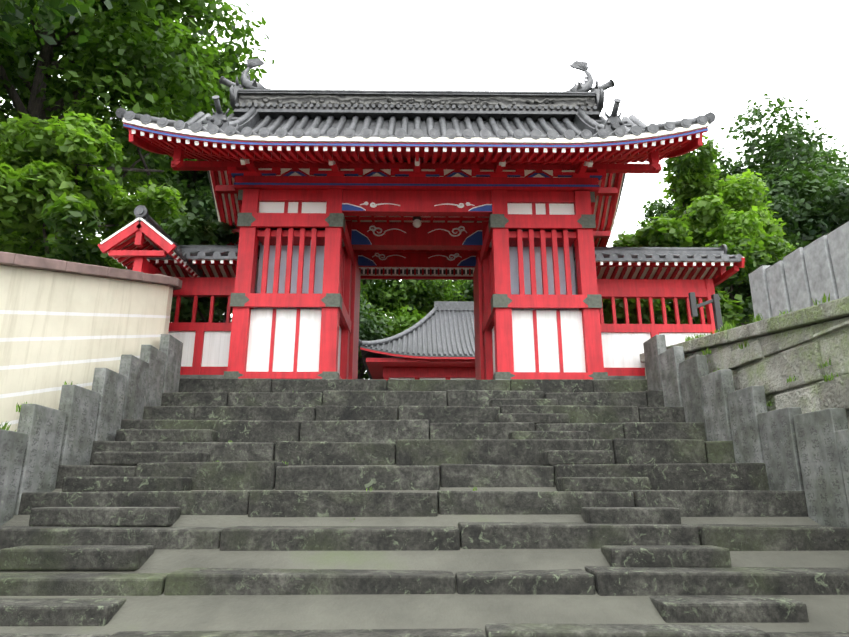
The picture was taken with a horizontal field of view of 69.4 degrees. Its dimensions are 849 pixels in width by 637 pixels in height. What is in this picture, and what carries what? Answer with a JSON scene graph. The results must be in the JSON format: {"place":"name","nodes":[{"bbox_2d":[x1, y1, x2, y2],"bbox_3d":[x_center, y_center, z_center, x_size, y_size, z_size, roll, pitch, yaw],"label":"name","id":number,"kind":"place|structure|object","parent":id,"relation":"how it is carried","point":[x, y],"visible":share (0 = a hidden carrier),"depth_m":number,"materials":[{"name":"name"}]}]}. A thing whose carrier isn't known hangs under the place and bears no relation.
{"place":"outdoors","nodes":[
{"label":"outdoors","id":0,"kind":"place"},
{"bbox_2d":[0,461,848,635],"bbox_3d":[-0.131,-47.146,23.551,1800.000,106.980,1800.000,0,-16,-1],"label":"terrain","id":1,"kind":"structure","parent":0,"point":[163,612],"depth_m":4.39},
{"bbox_2d":[0,22,29,138],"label":"tree","id":2,"kind":"object","parent":1,"relation":"on","point":[6,64],"visible":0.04,"depth_m":19.36,"materials":[{"name":"green plant"}]},
{"bbox_2d":[0,0,112,44],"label":"tree","id":3,"kind":"object","parent":1,"relation":"on","point":[19,13],"visible":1,"depth_m":13.19,"materials":[{"name":"green plant"}]},
{"bbox_2d":[0,251,181,431],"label":"plaster wall","id":4,"kind":"structure","parent":1,"relation":"on","point":[62,322],"depth_m":7.49,"materials":[{"name":"paint"}]},
{"bbox_2d":[0,334,182,524],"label":"inscribed slabs","id":5,"kind":"structure","parent":1,"relation":"on","point":[40,446],"depth_m":6.70,"materials":[{"name":"stone"}]},
{"bbox_2d":[0,108,187,269],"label":"tree","id":6,"kind":"object","parent":1,"relation":"on","point":[50,201],"visible":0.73,"depth_m":12.04,"materials":[{"name":"green plant"}]},
{"bbox_2d":[0,0,274,200],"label":"tree","id":7,"kind":"object","parent":1,"relation":"on","point":[154,58],"visible":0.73,"depth_m":20.00,"materials":[{"name":"green plant"}]},
{"bbox_2d":[79,62,259,318],"bbox_3d":[-10.325,-4.178,27.186,11.831,16.885,11.397,0,-16,-1],"label":"tree","id":8,"kind":"object","parent":1,"relation":"on","point":[193,188],"visible":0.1,"depth_m":23.76,"materials":[{"name":"green plant"}]},
{"bbox_2d":[161,211,238,322],"bbox_3d":[-4.259,-0.012,13.525,3.602,4.513,4.437,4,-16,-13],"label":"tree","id":9,"kind":"object","parent":1,"relation":"on","point":[189,228],"visible":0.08,"depth_m":13.00,"materials":[{"name":"green plant"}]},
{"bbox_2d":[231,290,387,347],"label":"tree","id":10,"kind":"object","parent":1,"relation":"on","point":[369,328],"visible":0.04,"depth_m":40.10,"materials":[{"name":"green plant"}]},
{"bbox_2d":[358,279,446,378],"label":"tree","id":11,"kind":"object","parent":1,"relation":"on","point":[393,299],"visible":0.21,"depth_m":47.44,"materials":[{"name":"green plant"}]},
{"bbox_2d":[0,293,838,520],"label":"weed tufts","id":12,"kind":"object","parent":1,"relation":"on","point":[725,326],"visible":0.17,"depth_m":6.71,"materials":[{"name":"green plant"}]},
{"bbox_2d":[366,358,475,379],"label":"temple hall","id":13,"kind":"structure","parent":1,"relation":"on","point":[414,368],"depth_m":36.25,"materials":[{"name":"red paint"}]},
{"bbox_2d":[359,301,474,378],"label":"hall roof tiles","id":14,"kind":"object","parent":13,"relation":"on","point":[442,330],"visible":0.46,"depth_m":38.48,"materials":[{"name":"grey tile"}]},
{"bbox_2d":[0,378,848,636],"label":"stone stairway","id":15,"kind":"object","parent":1,"relation":"on","point":[634,471],"visible":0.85,"depth_m":5.75,"materials":[{"name":"grey stone"}]},
{"bbox_2d":[122,118,708,379],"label":"temple gate","id":16,"kind":"structure","parent":15,"relation":"on","point":[322,222],"depth_m":10.70,"materials":[{"name":"wood"}]},
{"bbox_2d":[115,58,715,273],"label":"gate roof tiles","id":17,"kind":"object","parent":16,"relation":"on","point":[261,110],"visible":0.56,"depth_m":12.90,"materials":[{"name":"grey tile"}]},
{"bbox_2d":[133,257,715,379],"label":"gate wing walls","id":18,"kind":"structure","parent":1,"relation":"on","point":[205,350],"depth_m":10.90,"materials":[{"name":"wood"}]},
{"bbox_2d":[98,205,744,286],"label":"wing roof tiles","id":19,"kind":"object","parent":18,"relation":"on","point":[149,238],"visible":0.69,"depth_m":10.80,"materials":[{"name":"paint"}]},
{"bbox_2d":[400,279,473,325],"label":"tree","id":20,"kind":"object","parent":1,"relation":"on","point":[444,287],"visible":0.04,"depth_m":49.72,"materials":[{"name":"green plant"}]},
{"bbox_2d":[446,280,473,300],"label":"tree","id":21,"kind":"object","parent":1,"relation":"on","point":[467,287],"depth_m":52.14,"materials":[{"name":"green plant"}]},
{"bbox_2d":[602,192,745,328],"bbox_3d":[4.831,-0.198,14.143,4.586,5.203,3.539,0,-16,-1],"label":"tree","id":22,"kind":"object","parent":1,"relation":"on","point":[670,232],"visible":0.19,"depth_m":13.77,"materials":[{"name":"green plant"}]},
{"bbox_2d":[659,133,800,327],"bbox_3d":[7.398,-1.155,15.551,4.779,6.804,4.973,0,-16,-1],"label":"tree","id":23,"kind":"object","parent":1,"relation":"on","point":[750,231],"visible":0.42,"depth_m":15.05,"materials":[{"name":"green plant"}]},
{"bbox_2d":[639,170,826,326],"bbox_3d":[10.530,-0.772,20.460,6.420,7.707,6.041,0,-16,-1],"label":"tree","id":24,"kind":"object","parent":1,"relation":"on","point":[662,208],"visible":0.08,"depth_m":19.46,"materials":[{"name":"green plant"}]},
{"bbox_2d":[640,296,848,427],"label":"retaining wall","id":25,"kind":"structure","parent":1,"relation":"on","point":[801,344],"depth_m":6.41,"materials":[{"name":"stone"}]},
{"bbox_2d":[688,292,722,331],"bbox_3d":[4.253,-0.005,9.200,0.480,0.800,0.140,0,-16,-1],"label":"sign post","id":26,"kind":"object","parent":25,"relation":"on","point":[715,299],"visible":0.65,"depth_m":9.22,"materials":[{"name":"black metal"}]},
{"bbox_2d":[749,221,848,319],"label":"stone pillar fence","id":27,"kind":"object","parent":25,"relation":"on","point":[798,278],"visible":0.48,"depth_m":6.37,"materials":[{"name":"stone"}]},
{"bbox_2d":[643,335,848,527],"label":"inscribed slabs","id":28,"kind":"structure","parent":1,"relation":"on","point":[793,448],"depth_m":6.40,"materials":[{"name":"stone"}]},
{"bbox_2d":[668,92,848,317],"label":"tall tree","id":29,"kind":"object","parent":1,"relation":"on","point":[821,176],"visible":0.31,"depth_m":20.38,"materials":[{"name":"green plant"}]},
{"bbox_2d":[0,0,848,373],"label":"sky","id":30,"kind":"structure","parent":0,"point":[665,60],"materials":[{"name":"white"}]}
]}

